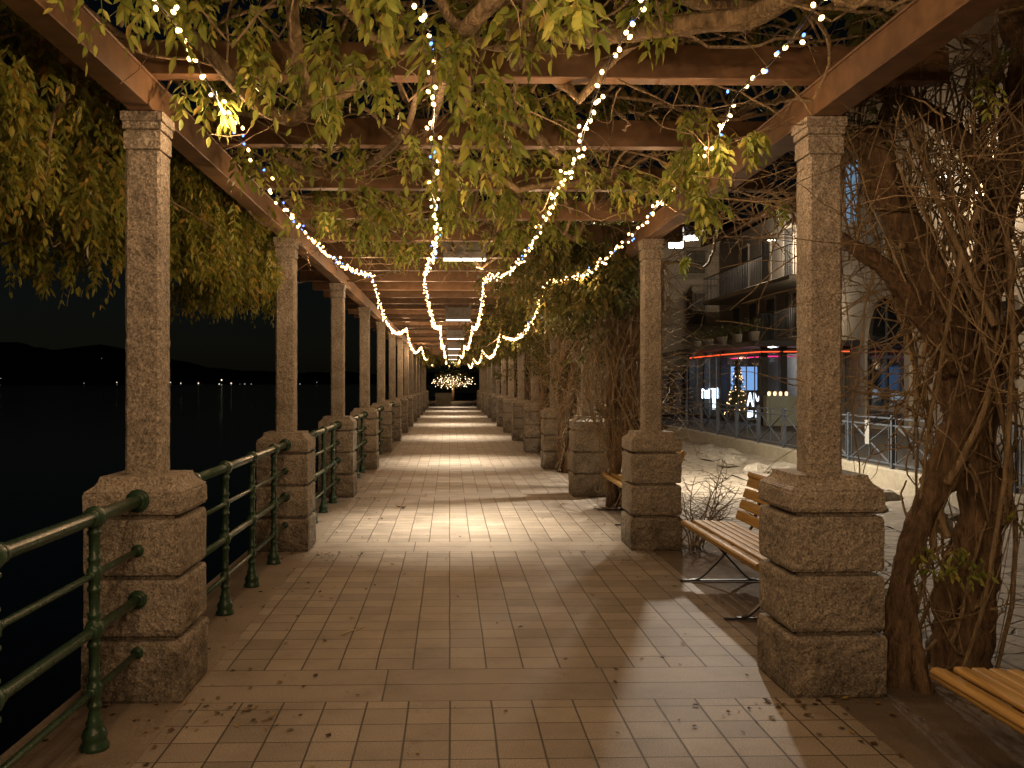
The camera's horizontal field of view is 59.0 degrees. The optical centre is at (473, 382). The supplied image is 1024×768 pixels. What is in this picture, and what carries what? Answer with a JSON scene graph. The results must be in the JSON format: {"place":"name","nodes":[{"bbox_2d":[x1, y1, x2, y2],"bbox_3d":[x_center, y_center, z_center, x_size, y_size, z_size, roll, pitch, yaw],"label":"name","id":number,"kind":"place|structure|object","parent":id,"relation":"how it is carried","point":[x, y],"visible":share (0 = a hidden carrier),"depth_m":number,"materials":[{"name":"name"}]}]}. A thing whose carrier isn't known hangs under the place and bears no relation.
{"place":"outdoors","nodes":[
{"label":"outdoors","id":0,"kind":"place"},
{"bbox_2d":[0,384,446,755],"bbox_3d":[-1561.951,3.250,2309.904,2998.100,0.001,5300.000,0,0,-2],"label":"water","id":1,"kind":"structure","parent":0,"point":[62,448],"depth_m":34.12,"materials":[{"name":"black liquid"}]},
{"bbox_2d":[0,342,507,383],"bbox_3d":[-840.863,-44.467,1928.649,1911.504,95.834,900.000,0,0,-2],"label":"hills","id":2,"kind":"structure","parent":0,"point":[21,363],"depth_m":1655.15,"materials":[{"name":"black"}]},
{"bbox_2d":[442,242,486,260],"bbox_3d":[-0.099,-1.538,10.271,0.520,0.304,0.118,0,0,-2],"label":"pendant lamp","id":3,"kind":"object","parent":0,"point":[474,253],"visible":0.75,"depth_m":10.22,"materials":[{"name":"grey metal"}]},
{"bbox_2d":[428,393,515,403],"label":"plaza","id":4,"kind":"structure","parent":0,"point":[465,398],"depth_m":82.16,"materials":[{"name":"stone"}]},
{"bbox_2d":[432,369,474,400],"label":"lit tree","id":5,"kind":"object","parent":4,"relation":"on","point":[452,385],"visible":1,"depth_m":73.85,"materials":[{"name":"yellow plant"}]},
{"bbox_2d":[0,0,1006,566],"label":"sky","id":6,"kind":"structure","parent":0,"point":[26,319],"materials":[{"name":"black"}]},
{"bbox_2d":[131,404,913,767],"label":"walkway","id":7,"kind":"structure","parent":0,"point":[429,666],"depth_m":5.15,"materials":[{"name":"tile"}]},
{"bbox_2d":[0,404,430,767],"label":"kerb strip","id":8,"kind":"object","parent":7,"relation":"on","point":[130,740],"visible":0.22,"depth_m":4.30,"materials":[{"name":"stone"}]},
{"bbox_2d":[0,489,149,767],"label":"iron railing","id":9,"kind":"object","parent":8,"relation":"on","point":[93,520],"visible":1,"depth_m":3.77,"materials":[{"name":"metal"}]},
{"bbox_2d":[81,110,208,703],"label":"stone column","id":10,"kind":"structure","parent":8,"relation":"on","point":[165,628],"depth_m":4.50,"materials":[{"name":"stone"}]},
{"bbox_2d":[194,439,290,615],"bbox_3d":[-1.672,1.032,6.538,0.120,1.036,3.444,0,0,-2],"label":"iron railing","id":11,"kind":"object","parent":8,"relation":"on","point":[223,541],"visible":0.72,"depth_m":6.79,"materials":[{"name":"metal"}]},
{"bbox_2d":[255,237,315,551],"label":"stone column","id":12,"kind":"structure","parent":8,"relation":"on","point":[297,508],"depth_m":8.31,"materials":[{"name":"stone"}]},
{"bbox_2d":[309,421,341,523],"bbox_3d":[-1.774,1.032,10.437,0.120,1.036,3.444,0,0,-2],"label":"iron railing","id":13,"kind":"object","parent":8,"relation":"on","point":[323,430],"visible":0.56,"depth_m":10.75,"materials":[{"name":"metal"}]},
{"bbox_2d":[318,283,356,497],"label":"stone column","id":14,"kind":"structure","parent":8,"relation":"on","point":[346,453],"depth_m":12.28,"materials":[{"name":"stone"}]},
{"bbox_2d":[353,411,367,477],"bbox_3d":[-1.876,1.032,14.336,0.120,1.036,3.444,0,0,-2],"label":"iron railing","id":15,"kind":"object","parent":8,"relation":"on","point":[362,416],"visible":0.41,"depth_m":15.47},
{"bbox_2d":[350,307,378,469],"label":"stone column","id":16,"kind":"structure","parent":8,"relation":"on","point":[371,445],"depth_m":16.20,"materials":[{"name":"stone"}]},
{"bbox_2d":[370,322,392,451],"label":"stone column","id":17,"kind":"structure","parent":8,"relation":"on","point":[386,433],"depth_m":20.09,"materials":[{"name":"stone"}]},
{"bbox_2d":[385,332,401,440],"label":"stone column","id":18,"kind":"structure","parent":8,"relation":"on","point":[396,424],"depth_m":23.99,"materials":[{"name":"stone"}]},
{"bbox_2d":[396,339,407,432],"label":"stone column","id":19,"kind":"structure","parent":8,"relation":"on","point":[404,418],"depth_m":27.89,"materials":[{"name":"stone"}]},
{"bbox_2d":[403,344,412,426],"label":"stone column","id":20,"kind":"structure","parent":8,"relation":"on","point":[406,383],"depth_m":31.79,"materials":[{"name":"stone"}]},
{"bbox_2d":[409,348,416,421],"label":"stone column","id":21,"kind":"structure","parent":8,"relation":"on","point":[414,417],"depth_m":35.69,"materials":[{"name":"stone"}]},
{"bbox_2d":[413,353,419,417],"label":"stone column","id":22,"kind":"structure","parent":8,"relation":"on","point":[415,381],"depth_m":39.59,"materials":[{"name":"stone"}]},
{"bbox_2d":[422,364,426,409],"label":"stone column","id":23,"kind":"structure","parent":8,"relation":"on","point":[425,400],"depth_m":51.28,"materials":[{"name":"stone"}]},
{"bbox_2d":[1,0,419,352],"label":"long beam","id":24,"kind":"structure","parent":23,"relation":"on","point":[110,69],"depth_m":4.43,"materials":[{"name":"brown wood"}]},
{"bbox_2d":[0,0,353,327],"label":"wisteria vine","id":25,"kind":"object","parent":24,"relation":"hanging from","point":[63,174],"visible":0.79,"depth_m":4.99,"materials":[{"name":"green plant"}]},
{"bbox_2d":[345,304,498,309],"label":"crossbeam","id":26,"kind":"object","parent":24,"relation":"on","point":[409,306],"visible":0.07,"depth_m":18.78,"materials":[{"name":"brown wood"}]},
{"bbox_2d":[354,314,490,317],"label":"crossbeam","id":27,"kind":"object","parent":24,"relation":"on","point":[417,316],"visible":0.2,"depth_m":21.37,"materials":[{"name":"brown wood"}]},
{"bbox_2d":[348,309,499,313],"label":"crossbeam","id":28,"kind":"object","parent":24,"relation":"on","point":[394,311],"visible":0.2,"depth_m":20.07,"materials":[{"name":"brown wood"}]},
{"bbox_2d":[369,318,481,321],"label":"crossbeam","id":29,"kind":"object","parent":24,"relation":"on","point":[412,319],"visible":0.1,"depth_m":22.67,"materials":[{"name":"brown wood"}]},
{"bbox_2d":[344,298,509,303],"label":"crossbeam","id":30,"kind":"object","parent":24,"relation":"on","point":[423,301],"visible":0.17,"depth_m":17.48,"materials":[{"name":"brown wood"}]},
{"bbox_2d":[445,305,470,320],"bbox_3d":[-0.304,-1.388,18.098,0.520,0.304,0.118,0,0,-2],"label":"pendant lamp","id":31,"kind":"object","parent":30,"relation":"hanging from","point":[458,311],"visible":1,"depth_m":18.09,"materials":[{"name":"white"}]},
{"bbox_2d":[370,322,489,324],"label":"crossbeam","id":32,"kind":"object","parent":24,"relation":"on","point":[423,323],"visible":0.13,"depth_m":23.98,"materials":[{"name":"brown wood"}]},
{"bbox_2d":[43,471,923,767],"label":"leaf litter","id":33,"kind":"object","parent":7,"relation":"on","point":[505,711],"visible":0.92,"depth_m":4.33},
{"bbox_2d":[496,356,507,426],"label":"stone column","id":34,"kind":"structure","parent":7,"relation":"on","point":[500,412],"depth_m":31.78,"materials":[{"name":"stone"}]},
{"bbox_2d":[503,357,517,432],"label":"stone column","id":35,"kind":"structure","parent":7,"relation":"on","point":[507,418],"depth_m":27.84,"materials":[{"name":"stone"}]},
{"bbox_2d":[540,333,569,468],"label":"stone column","id":36,"kind":"structure","parent":7,"relation":"on","point":[549,459],"depth_m":16.14,"materials":[{"name":"stone"}]},
{"bbox_2d":[568,314,607,496],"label":"stone column","id":37,"kind":"structure","parent":7,"relation":"on","point":[582,474],"depth_m":12.24,"materials":[{"name":"stone"}]},
{"bbox_2d":[620,351,684,414],"bbox_3d":[7.168,-0.015,37.600,2.300,2.570,5.000,0,0,-2],"label":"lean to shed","id":38,"kind":"object","parent":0,"point":[678,380],"visible":0.29,"depth_m":35.52,"materials":[{"name":"paint"}]},
{"bbox_2d":[476,404,1023,767],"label":"gravel strip","id":39,"kind":"object","parent":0,"point":[952,730],"visible":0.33,"depth_m":4.23,"materials":[{"name":"gravel"}]},
{"bbox_2d":[479,367,483,409],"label":"stone column","id":40,"kind":"structure","parent":39,"relation":"on","point":[480,391],"depth_m":51.37,"materials":[{"name":"stone"}]},
{"bbox_2d":[610,0,1009,262],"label":"long beam","id":41,"kind":"structure","parent":40,"relation":"on","point":[912,33],"depth_m":4.08,"materials":[{"name":"brown wood"}]},
{"bbox_2d":[312,282,522,290],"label":"crossbeam","id":42,"kind":"object","parent":41,"relation":"on","point":[437,286],"visible":0.37,"depth_m":14.88,"materials":[{"name":"brown wood"}]},
{"bbox_2d":[297,258,538,271],"bbox_3d":[-0.188,-1.607,12.349,4.770,0.170,0.100,0,0,-2],"label":"crossbeam","id":43,"kind":"object","parent":41,"relation":"on","point":[354,264],"visible":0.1,"depth_m":12.28,"materials":[{"name":"brown wood"}]},
{"bbox_2d":[324,290,511,297],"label":"crossbeam","id":44,"kind":"object","parent":41,"relation":"on","point":[415,294],"visible":0.37,"depth_m":16.19,"materials":[{"name":"brown wood"}]},
{"bbox_2d":[299,271,544,281],"bbox_3d":[-0.222,-1.607,13.649,4.770,0.170,0.100,0,0,-2],"label":"crossbeam","id":45,"kind":"object","parent":41,"relation":"on","point":[410,276],"visible":0.37,"depth_m":13.58,"materials":[{"name":"brown wood"}]},
{"bbox_2d":[95,116,794,150],"bbox_3d":[-0.018,-1.607,5.851,4.770,0.170,0.100,0,0,-2],"label":"crossbeam","id":46,"kind":"object","parent":41,"relation":"on","point":[642,135],"visible":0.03,"depth_m":5.81,"materials":[{"name":"brown wood"}]},
{"bbox_2d":[298,243,635,258],"bbox_3d":[-0.154,-1.607,11.050,4.770,0.170,0.100,0,0,-2],"label":"crossbeam","id":47,"kind":"object","parent":41,"relation":"on","point":[331,250],"depth_m":10.97,"materials":[{"name":"brown wood"}]},
{"bbox_2d":[177,166,767,192],"bbox_3d":[-0.052,-1.607,7.151,4.770,0.170,0.100,0,0,-2],"label":"crossbeam","id":48,"kind":"object","parent":41,"relation":"on","point":[388,184],"visible":0.17,"depth_m":7.10,"materials":[{"name":"brown wood"}]},
{"bbox_2d":[264,224,682,242],"bbox_3d":[-0.120,-1.607,9.750,4.770,0.170,0.100,0,0,-2],"label":"crossbeam","id":49,"kind":"object","parent":41,"relation":"on","point":[598,230],"visible":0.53,"depth_m":9.71,"materials":[{"name":"brown wood"}]},
{"bbox_2d":[3,38,948,86],"bbox_3d":[0.016,-1.607,4.552,4.770,0.170,0.100,0,0,-2],"label":"crossbeam","id":50,"kind":"object","parent":41,"relation":"on","point":[704,65],"visible":0.52,"depth_m":4.53,"materials":[{"name":"brown wood"}]},
{"bbox_2d":[153,0,431,365],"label":"string lights","id":51,"kind":"object","parent":50,"relation":"hanging from","point":[178,31],"visible":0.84,"depth_m":5.30,"materials":[{"name":"glowing warm white bulbs"},{"name":"glowing blue bulbs"},{"name":"dark cable"}]},
{"bbox_2d":[412,0,446,363],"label":"string lights","id":52,"kind":"object","parent":50,"relation":"hanging from","point":[433,42],"visible":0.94,"depth_m":5.05,"materials":[{"name":"glowing warm white bulbs"},{"name":"glowing blue bulbs"},{"name":"dark cable"}]},
{"bbox_2d":[26,0,1023,287],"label":"wisteria vine","id":53,"kind":"object","parent":50,"relation":"hanging from","point":[514,30],"visible":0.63,"depth_m":4.56,"materials":[{"name":"green plant"}]},
{"bbox_2d":[459,0,646,363],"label":"string lights","id":54,"kind":"object","parent":50,"relation":"hanging from","point":[619,49],"visible":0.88,"depth_m":4.84,"materials":[{"name":"glowing glass bulbs"},{"name":"plastic wire"}]},
{"bbox_2d":[468,0,825,367],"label":"string lights","id":55,"kind":"object","parent":50,"relation":"hanging from","point":[785,47],"visible":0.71,"depth_m":4.54,"materials":[{"name":"white glass"}]},
{"bbox_2d":[247,199,718,221],"bbox_3d":[-0.086,-1.607,8.451,4.770,0.170,0.100,0,0,-2],"label":"crossbeam","id":56,"kind":"object","parent":41,"relation":"on","point":[352,214],"visible":0.17,"depth_m":8.42,"materials":[{"name":"brown wood"}]},
{"bbox_2d":[413,221,719,369],"bbox_3d":[0.081,-1.235,33.695,5.444,1.426,49.439,0,0,-2],"label":"wisteria vine","id":57,"kind":"object","parent":41,"relation":"hanging from","point":[599,283],"visible":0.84,"depth_m":10.96,"materials":[{"name":"green plant"}]},
{"bbox_2d":[603,86,851,311],"bbox_3d":[1.955,-1.305,6.614,1.750,1.722,4.052,0,0,14],"label":"wisteria vine","id":58,"kind":"object","parent":41,"relation":"hanging from","point":[686,180],"visible":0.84,"depth_m":5.12,"materials":[{"name":"green plant"}]},
{"bbox_2d":[491,361,500,421],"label":"stone column","id":59,"kind":"structure","parent":39,"relation":"on","point":[494,408],"depth_m":35.65,"materials":[{"name":"stone"}]},
{"bbox_2d":[494,342,539,406],"bbox_3d":[1.590,-0.259,25.422,2.068,3.760,2.308,0,0,-34],"label":"wisteria tree","id":60,"kind":"object","parent":39,"relation":"on","point":[527,389],"visible":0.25,"depth_m":25.39,"materials":[{"name":"brown plant"}]},
{"bbox_2d":[511,349,529,440],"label":"stone column","id":61,"kind":"structure","parent":39,"relation":"on","point":[517,419],"depth_m":23.94,"materials":[{"name":"stone"}]},
{"bbox_2d":[523,345,540,451],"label":"stone column","id":62,"kind":"structure","parent":39,"relation":"on","point":[531,442],"depth_m":20.04,"materials":[{"name":"stone"}]},
{"bbox_2d":[510,322,572,452],"bbox_3d":[1.790,-0.143,19.838,2.132,3.521,2.168,0,0,-2],"label":"wisteria tree","id":63,"kind":"object","parent":39,"relation":"on","point":[543,391],"visible":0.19,"depth_m":19.82,"materials":[{"name":"green plant"}]},
{"bbox_2d":[507,313,607,472],"bbox_3d":[1.573,-0.184,15.528,2.150,3.606,2.296,0,0,-2],"label":"wisteria tree","id":64,"kind":"object","parent":39,"relation":"on","point":[562,445],"visible":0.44,"depth_m":15.52,"materials":[{"name":"brown plant"}]},
{"bbox_2d":[520,227,734,508],"bbox_3d":[1.851,-0.418,11.077,2.562,4.077,2.474,0,0,-40],"label":"wisteria tree","id":65,"kind":"object","parent":39,"relation":"on","point":[624,407],"visible":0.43,"depth_m":11.05,"materials":[{"name":"brown plant"}]},
{"bbox_2d":[597,450,685,524],"bbox_3d":[1.865,1.133,10.372,0.691,0.823,1.780,0,0,-2],"label":"park bench","id":66,"kind":"object","parent":39,"relation":"on","point":[612,479],"visible":0.16,"depth_m":10.61,"materials":[{"name":"brown wood"}]},
{"bbox_2d":[621,238,682,549],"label":"stone column","id":67,"kind":"structure","parent":39,"relation":"on","point":[651,465],"depth_m":8.39,"materials":[{"name":"stone"}]},
{"bbox_2d":[652,459,754,550],"bbox_3d":[2.129,1.127,8.357,1.000,0.858,0.746,0,0,-22],"label":"bare shrub","id":68,"kind":"object","parent":39,"relation":"on","point":[693,544],"visible":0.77,"depth_m":8.35,"materials":[{"name":"brown plant"}]},
{"bbox_2d":[679,471,768,619],"bbox_3d":[1.967,1.133,6.474,0.691,0.823,1.780,0,0,-2],"label":"park bench","id":69,"kind":"object","parent":39,"relation":"on","point":[740,537],"visible":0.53,"depth_m":6.91,"materials":[{"name":"brown wood"}]},
{"bbox_2d":[615,0,1023,694],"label":"wisteria tree","id":70,"kind":"object","parent":39,"relation":"on","point":[969,332],"visible":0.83,"depth_m":4.78,"materials":[{"name":"brown plant"}]},
{"bbox_2d":[757,116,886,697],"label":"stone column","id":71,"kind":"structure","parent":39,"relation":"on","point":[820,622],"depth_m":4.52,"materials":[{"name":"stone"}]},
{"bbox_2d":[876,539,1023,632],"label":"bare shrub","id":72,"kind":"object","parent":39,"relation":"on","point":[948,619],"visible":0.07,"depth_m":4.75,"materials":[{"name":"brown plant"}]},
{"bbox_2d":[929,667,1023,735],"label":"park bench","id":73,"kind":"object","parent":39,"relation":"on","point":[1006,686],"visible":1,"depth_m":3.32,"materials":[{"name":"brown wood"}]},
{"bbox_2d":[515,395,1023,527],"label":"road","id":74,"kind":"structure","parent":0,"point":[863,452],"depth_m":20.11,"materials":[{"name":"asphalt"}]},
{"bbox_2d":[593,219,735,409],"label":"house","id":75,"kind":"structure","parent":74,"relation":"on","point":[693,283],"depth_m":40.25,"materials":[{"name":"beige paint"}]},
{"bbox_2d":[668,226,703,248],"bbox_3d":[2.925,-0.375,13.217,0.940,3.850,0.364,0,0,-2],"label":"flood lamp","id":76,"kind":"object","parent":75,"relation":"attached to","point":[688,236],"visible":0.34,"depth_m":13.18,"materials":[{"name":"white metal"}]},
{"bbox_2d":[683,291,707,325],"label":"window","id":77,"kind":"structure","parent":75,"relation":"in","point":[696,320],"depth_m":40.22,"materials":[{"name":"glass"}]},
{"bbox_2d":[683,248,707,275],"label":"window","id":78,"kind":"structure","parent":75,"relation":"in","point":[701,255],"depth_m":40.22,"materials":[{"name":"glass"}]},
{"bbox_2d":[672,340,859,424],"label":"glass pavilion","id":79,"kind":"structure","parent":74,"relation":"on","point":[768,358],"depth_m":30.41,"materials":[{"name":"glass"}]},
{"bbox_2d":[724,360,745,415],"bbox_3d":[8.501,0.270,29.146,0.813,2.000,0.812,0,0,-2],"label":"christmas tree","id":80,"kind":"object","parent":79,"relation":"in","point":[734,397],"visible":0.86,"depth_m":29.06,"materials":[{"name":"green plant"}]},
{"bbox_2d":[731,367,756,389],"bbox_3d":[8.768,-0.129,29.265,0.840,0.760,0.050,0,0,-2],"label":"window","id":81,"kind":"structure","parent":79,"relation":"attached to","point":[750,380],"depth_m":29.24,"materials":[{"name":"blue"}]},
{"bbox_2d":[763,396,796,425],"bbox_3d":[8.987,0.830,26.384,0.950,0.880,0.320,0,0,-2],"label":"menu counter","id":82,"kind":"object","parent":74,"relation":"on","point":[780,402],"visible":0.64,"depth_m":26.23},
{"bbox_2d":[570,428,1023,713],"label":"garden path","id":83,"kind":"structure","parent":0,"point":[1013,656],"depth_m":7.99,"materials":[{"name":"gravel"}]},
{"bbox_2d":[570,412,1023,571],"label":"garden bed","id":84,"kind":"object","parent":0,"point":[893,515],"visible":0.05,"depth_m":11.24,"materials":[{"name":"soil"}]},
{"bbox_2d":[718,454,744,467],"bbox_3d":[4.756,1.492,16.709,0.444,0.300,0.623,0,0,-2],"label":"rock","id":85,"kind":"object","parent":84,"relation":"on","point":[733,460],"visible":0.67,"depth_m":16.50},
{"bbox_2d":[743,462,770,474],"bbox_3d":[4.747,1.507,15.111,0.481,0.342,0.343,0,0,-2],"label":"rock","id":86,"kind":"object","parent":84,"relation":"on","point":[758,468],"visible":0.53,"depth_m":15.02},
{"bbox_2d":[668,426,1023,516],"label":"wall","id":87,"kind":"structure","parent":84,"relation":"on","point":[888,477],"depth_m":15.90,"materials":[{"name":"concrete"}]},
{"bbox_2d":[701,402,718,434],"bbox_3d":[5.574,0.828,21.327,0.044,0.745,1.352,0,0,-2],"label":"street fence","id":88,"kind":"object","parent":87,"relation":"on","point":[717,417],"visible":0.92,"depth_m":21.04,"materials":[{"name":"grey metal"}]},
{"bbox_2d":[718,404,737,438],"bbox_3d":[5.609,0.828,19.968,0.044,0.745,1.352,0,0,-2],"label":"street fence","id":89,"kind":"object","parent":87,"relation":"on","point":[735,434],"visible":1,"depth_m":19.63,"materials":[{"name":"grey metal"}]},
{"bbox_2d":[737,405,759,442],"bbox_3d":[5.645,0.828,18.608,0.044,0.745,1.352,0,0,-2],"label":"street fence","id":90,"kind":"object","parent":87,"relation":"on","point":[757,436],"visible":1,"depth_m":18.27,"materials":[{"name":"grey metal"}]},
{"bbox_2d":[758,407,784,447],"bbox_3d":[5.680,0.828,17.249,0.044,0.745,1.352,0,0,-2],"label":"street fence","id":91,"kind":"object","parent":87,"relation":"on","point":[782,440],"visible":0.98,"depth_m":16.98,"materials":[{"name":"grey metal"}]},
{"bbox_2d":[842,412,850,460],"bbox_3d":[5.752,0.828,14.530,0.044,0.745,1.352,0,0,-2],"label":"street fence","id":92,"kind":"object","parent":87,"relation":"on","point":[848,438],"visible":0.48,"depth_m":13.85,"materials":[{"name":"grey metal"}]},
{"bbox_2d":[849,414,894,468],"bbox_3d":[5.787,0.828,13.170,0.044,0.745,1.352,0,0,-2],"label":"street fence","id":93,"kind":"object","parent":87,"relation":"on","point":[891,453],"visible":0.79,"depth_m":12.70,"materials":[{"name":"grey metal"}]},
{"bbox_2d":[893,418,940,469],"bbox_3d":[5.823,0.828,11.810,0.044,0.745,1.352,0,0,-2],"label":"street fence","id":94,"kind":"object","parent":87,"relation":"on","point":[903,458],"visible":0.27,"depth_m":12.14,"materials":[{"name":"grey metal"}]},
{"bbox_2d":[996,425,1018,492],"bbox_3d":[5.858,0.828,10.451,0.044,0.745,1.352,0,0,-2],"label":"street fence","id":95,"kind":"object","parent":87,"relation":"on","point":[1015,467],"visible":0.12,"depth_m":9.78,"materials":[{"name":"grey metal"}]},
{"bbox_2d":[727,412,1022,450],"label":"pavement","id":96,"kind":"structure","parent":0,"point":[876,429],"depth_m":22.40,"materials":[{"name":"concrete"}]},
{"bbox_2d":[702,170,843,343],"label":"building","id":97,"kind":"structure","parent":96,"relation":"on","point":[735,287],"depth_m":34.50,"materials":[{"name":"grey paint"}]},
{"bbox_2d":[731,305,741,342],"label":"window","id":98,"kind":"structure","parent":97,"relation":"in","point":[736,311],"depth_m":37.63,"materials":[{"name":"glass"}]},
{"bbox_2d":[740,244,749,289],"bbox_3d":[10.988,-4.475,36.700,0.110,2.150,1.090,0,0,-2],"label":"window","id":99,"kind":"structure","parent":97,"relation":"in","point":[745,250],"depth_m":36.62,"materials":[{"name":"glass"}]},
{"bbox_2d":[747,300,757,340],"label":"window","id":100,"kind":"structure","parent":97,"relation":"in","point":[753,305],"depth_m":35.66,"materials":[{"name":"glass"}]},
{"bbox_2d":[759,233,771,282],"bbox_3d":[11.054,-4.475,34.201,0.110,2.150,1.090,0,0,-2],"label":"window","id":101,"kind":"structure","parent":97,"relation":"in","point":[765,247],"depth_m":34.22,"materials":[{"name":"glass"}]},
{"bbox_2d":[764,295,776,339],"bbox_3d":[11.067,-2.300,33.701,0.110,1.800,1.090,0,0,-2],"label":"window","id":102,"kind":"structure","parent":97,"relation":"in","point":[771,300],"depth_m":33.68,"materials":[{"name":"glass"}]},
{"bbox_2d":[783,222,795,275],"bbox_3d":[11.114,-4.475,31.902,0.110,2.150,1.090,0,0,-2],"label":"window","id":103,"kind":"structure","parent":97,"relation":"in","point":[790,248],"depth_m":31.76,"materials":[{"name":"glass"}]},
{"bbox_2d":[785,289,796,336],"bbox_3d":[11.132,-2.300,31.202,0.110,1.800,1.820,0,0,-2],"label":"window","id":104,"kind":"structure","parent":97,"relation":"in","point":[790,298],"depth_m":31.70,"materials":[{"name":"glass"}]},
{"bbox_2d":[842,9,1023,436],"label":"arched house","id":105,"kind":"structure","parent":96,"relation":"on","point":[874,330],"depth_m":24.78,"materials":[{"name":"paint"}]},
{"bbox_2d":[844,160,857,222],"bbox_3d":[11.285,-5.675,26.980,0.045,1.750,0.850,0,0,-2],"label":"lit window","id":106,"kind":"structure","parent":105,"relation":"in","point":[848,193],"depth_m":26.99,"materials":[{"name":"blue"}]},
{"bbox_2d":[862,193,885,254],"bbox_3d":[11.301,-4.500,25.505,0.110,2.100,1.240,0,0,-2],"label":"window","id":107,"kind":"structure","parent":105,"relation":"in","point":[870,239],"depth_m":25.54,"materials":[{"name":"glass"}]},
{"bbox_2d":[861,288,913,426],"bbox_3d":[11.315,-0.665,24.805,0.120,3.830,2.760,0,0,-2],"label":"arched doorway","id":108,"kind":"structure","parent":105,"relation":"in","point":[876,332],"depth_m":25.02,"materials":[{"name":"stone"}]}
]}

